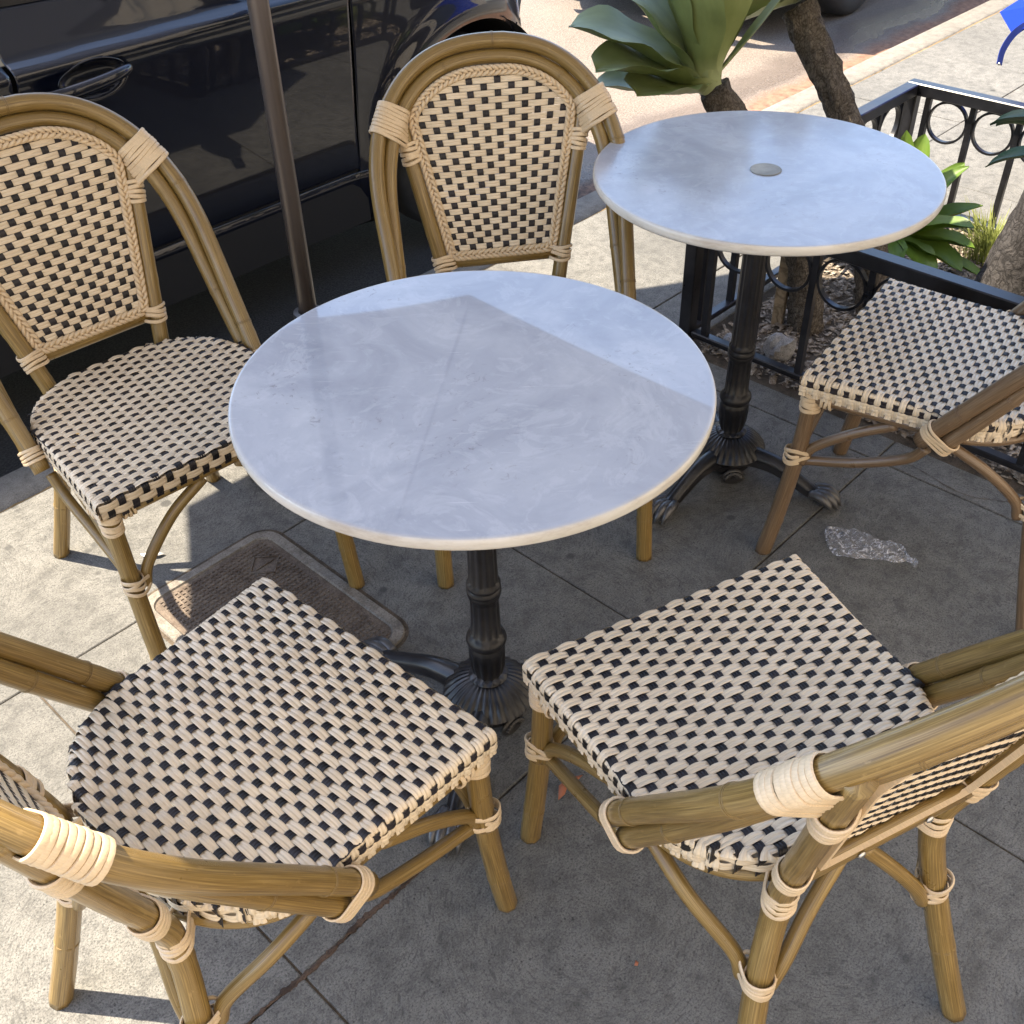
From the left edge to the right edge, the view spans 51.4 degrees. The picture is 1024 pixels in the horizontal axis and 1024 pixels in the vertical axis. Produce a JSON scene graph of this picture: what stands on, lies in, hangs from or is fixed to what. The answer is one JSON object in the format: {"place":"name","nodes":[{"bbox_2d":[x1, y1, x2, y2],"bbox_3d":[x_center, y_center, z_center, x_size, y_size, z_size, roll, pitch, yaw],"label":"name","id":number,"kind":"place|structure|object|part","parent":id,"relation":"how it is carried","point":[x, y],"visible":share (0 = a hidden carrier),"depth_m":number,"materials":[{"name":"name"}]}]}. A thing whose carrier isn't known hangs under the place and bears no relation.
{"place":"outdoors","nodes":[
{"label":"outdoors","id":0,"kind":"place"},
{"bbox_2d":[0,0,989,476],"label":"road","id":1,"kind":"structure","parent":0,"point":[762,68],"depth_m":4.76,"materials":[{"name":"grey asphalt"}]},
{"bbox_2d":[0,0,548,377],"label":"parked car","id":2,"kind":"object","parent":1,"relation":"on","point":[179,81],"visible":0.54,"depth_m":3.03,"materials":[{"name":"black paint"}]},
{"bbox_3d":[-1.513,-0.665,2.375,0.097,0.710,0.921,30,49,33],"label":"rear door","id":3,"kind":"part","parent":2,"relation":"part of","materials":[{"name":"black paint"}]},
{"bbox_3d":[-0.839,-1.114,2.918,0.084,0.678,1.029,30,49,33],"label":"front door","id":4,"kind":"part","parent":2,"relation":"part of","materials":[{"name":"black paint"}]},
{"bbox_2d":[0,0,1017,511],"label":"kerb","id":5,"kind":"structure","parent":1,"relation":"on","point":[20,484],"depth_m":4.56,"materials":[{"name":"concrete"}]},
{"bbox_2d":[805,0,865,14],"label":"parked car","id":6,"kind":"object","parent":1,"relation":"on","point":[841,7],"visible":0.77,"depth_m":5.83,"materials":[{"name":"black metal"}]},
{"bbox_2d":[0,12,1023,1023],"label":"sidewalk","id":7,"kind":"structure","parent":0,"point":[579,930],"depth_m":1.95,"materials":[{"name":"concrete"}]},
{"bbox_2d":[0,92,364,660],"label":"bistro chair","id":8,"kind":"object","parent":7,"relation":"on","point":[134,156],"visible":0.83,"depth_m":2.02,"materials":[{"name":"beige wicker"}]},
{"bbox_2d":[0,577,516,1023],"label":"bistro chair","id":9,"kind":"object","parent":7,"relation":"on","point":[113,855],"visible":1,"depth_m":1.35,"materials":[{"name":"beige wicker"}]},
{"bbox_2d":[147,529,408,725],"bbox_3d":[-0.500,0.220,2.209,0.516,0.005,0.366,30,49,33],"label":"utility cover","id":10,"kind":"object","parent":7,"relation":"on","point":[188,601],"visible":0.34,"depth_m":2.28,"materials":[{"name":"grey concrete"}]},
{"bbox_2d":[247,0,319,482],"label":"pole","id":11,"kind":"object","parent":7,"relation":"on","point":[259,11],"visible":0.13,"depth_m":2.16,"materials":[{"name":"black metal"}]},
{"bbox_2d":[228,270,716,857],"bbox_3d":[-0.049,0.098,1.770,0.696,0.745,0.696,-2,40,0],"label":"bistro table","id":12,"kind":"object","parent":7,"relation":"on","point":[480,416],"visible":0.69,"depth_m":1.50,"materials":[{"name":"white stone"}]},
{"bbox_2d":[0,9,1003,512],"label":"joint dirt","id":13,"kind":"structure","parent":7,"relation":"on","point":[604,209],"depth_m":4.49,"materials":[{"name":"brown soil"}]},
{"bbox_2d":[369,31,652,588],"bbox_3d":[0.010,-0.425,2.240,0.547,0.947,0.650,-7,40,-7],"label":"bistro chair","id":14,"kind":"object","parent":7,"relation":"on","point":[400,124],"visible":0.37,"depth_m":2.23,"materials":[{"name":"beige wicker"}]},
{"bbox_2d":[558,775,581,799],"bbox_3d":[0.098,0.478,1.867,0.017,0.012,0.068,26,47,29],"label":"dry leaf","id":15,"kind":"object","parent":7,"relation":"on","point":[562,789],"visible":0.51,"depth_m":1.86,"materials":[{"name":"brown plant"}]},
{"bbox_2d":[593,111,946,524],"bbox_3d":[0.509,-0.390,2.335,0.681,0.748,0.681,-2,40,0],"label":"bistro table","id":16,"kind":"object","parent":7,"relation":"on","point":[755,188],"visible":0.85,"depth_m":2.10,"materials":[{"name":"white stone"}]},
{"bbox_2d":[520,554,1023,1023],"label":"bistro chair","id":17,"kind":"object","parent":7,"relation":"on","point":[867,792],"visible":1,"depth_m":1.36,"materials":[{"name":"beige wicker"}]},
{"bbox_2d":[679,78,1023,473],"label":"planter fence","id":18,"kind":"object","parent":7,"relation":"on","point":[697,311],"visible":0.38,"depth_m":2.89,"materials":[{"name":"black metal"}]},
{"bbox_2d":[700,228,1023,484],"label":"mulch","id":19,"kind":"object","parent":7,"relation":"on","point":[904,433],"visible":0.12,"depth_m":3.06,"materials":[{"name":"brown wood"}]},
{"bbox_2d":[723,333,731,341],"bbox_3d":[0.613,-0.480,3.005,0.038,0.046,0.060,-10,40,-10],"label":"rock","id":20,"kind":"object","parent":19,"relation":"on","point":[727,336],"visible":0.23,"depth_m":2.99,"materials":[{"name":"grey stone"}]},
{"bbox_2d":[762,332,795,360],"bbox_3d":[0.742,-0.451,2.949,0.086,0.102,0.060,-12,41,-13],"label":"rock","id":21,"kind":"object","parent":19,"relation":"on","point":[779,346],"visible":0.77,"depth_m":2.92,"materials":[{"name":"grey stone"}]},
{"bbox_2d":[771,257,787,324],"bbox_3d":[0.771,-0.674,3.003,0.032,0.370,0.032,17,43,21],"label":"trunk","id":22,"kind":"object","parent":19,"relation":"on","point":[779,306],"visible":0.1,"depth_m":3.04,"materials":[{"name":"brown plant"}]},
{"bbox_2d":[745,0,888,315],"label":"agave","id":23,"kind":"object","parent":19,"relation":"on","point":[814,48],"visible":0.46,"depth_m":2.83,"materials":[{"name":"plant"}]},
{"bbox_2d":[888,130,982,274],"bbox_3d":[1.180,-0.909,3.218,0.501,0.419,0.433,-2,40,0],"label":"agave pup","id":24,"kind":"object","parent":19,"relation":"on","point":[930,242],"visible":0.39,"depth_m":3.19,"materials":[{"name":"green plant"}]},
{"bbox_2d":[948,196,1009,267],"bbox_3d":[1.508,-0.869,3.368,0.400,0.150,0.384,20,45,24],"label":"grass tuft","id":25,"kind":"object","parent":19,"relation":"on","point":[987,238],"visible":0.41,"depth_m":3.38,"materials":[{"name":"green plant"}]},
{"bbox_2d":[985,109,1023,167],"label":"dracaena","id":26,"kind":"object","parent":19,"relation":"on","point":[1014,117],"visible":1,"depth_m":2.26,"materials":[{"name":"green plant"}]},
{"bbox_2d":[824,526,915,566],"bbox_3d":[0.787,0.069,2.331,0.199,0.018,0.105,8,41,11],"label":"plastic film","id":27,"kind":"object","parent":7,"relation":"on","point":[838,536],"visible":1,"depth_m":2.33,"materials":[{"name":"clear plastic"}]},
{"bbox_2d":[755,278,1023,630],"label":"bistro chair","id":28,"kind":"object","parent":7,"relation":"on","point":[975,414],"visible":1,"depth_m":2.05,"materials":[{"name":"beige wicker"}]},
{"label":"planter soil","id":29,"kind":"structure","parent":7,"relation":"on","visible":0},
{"bbox_2d":[569,0,824,335],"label":"agave","id":30,"kind":"object","parent":29,"relation":"on","point":[684,48],"visible":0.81,"depth_m":2.58,"materials":[{"name":"green plant"}]},
{"bbox_2d":[972,191,1023,348],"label":"tree","id":31,"kind":"object","parent":29,"relation":"on","point":[1002,268],"visible":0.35,"depth_m":2.89,"materials":[{"name":"grey plant"}]},
{"bbox_2d":[996,0,1023,65],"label":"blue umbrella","id":32,"kind":"object","parent":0,"point":[1012,15],"visible":1,"depth_m":3.62,"materials":[{"name":"blue fabric"}]}
]}

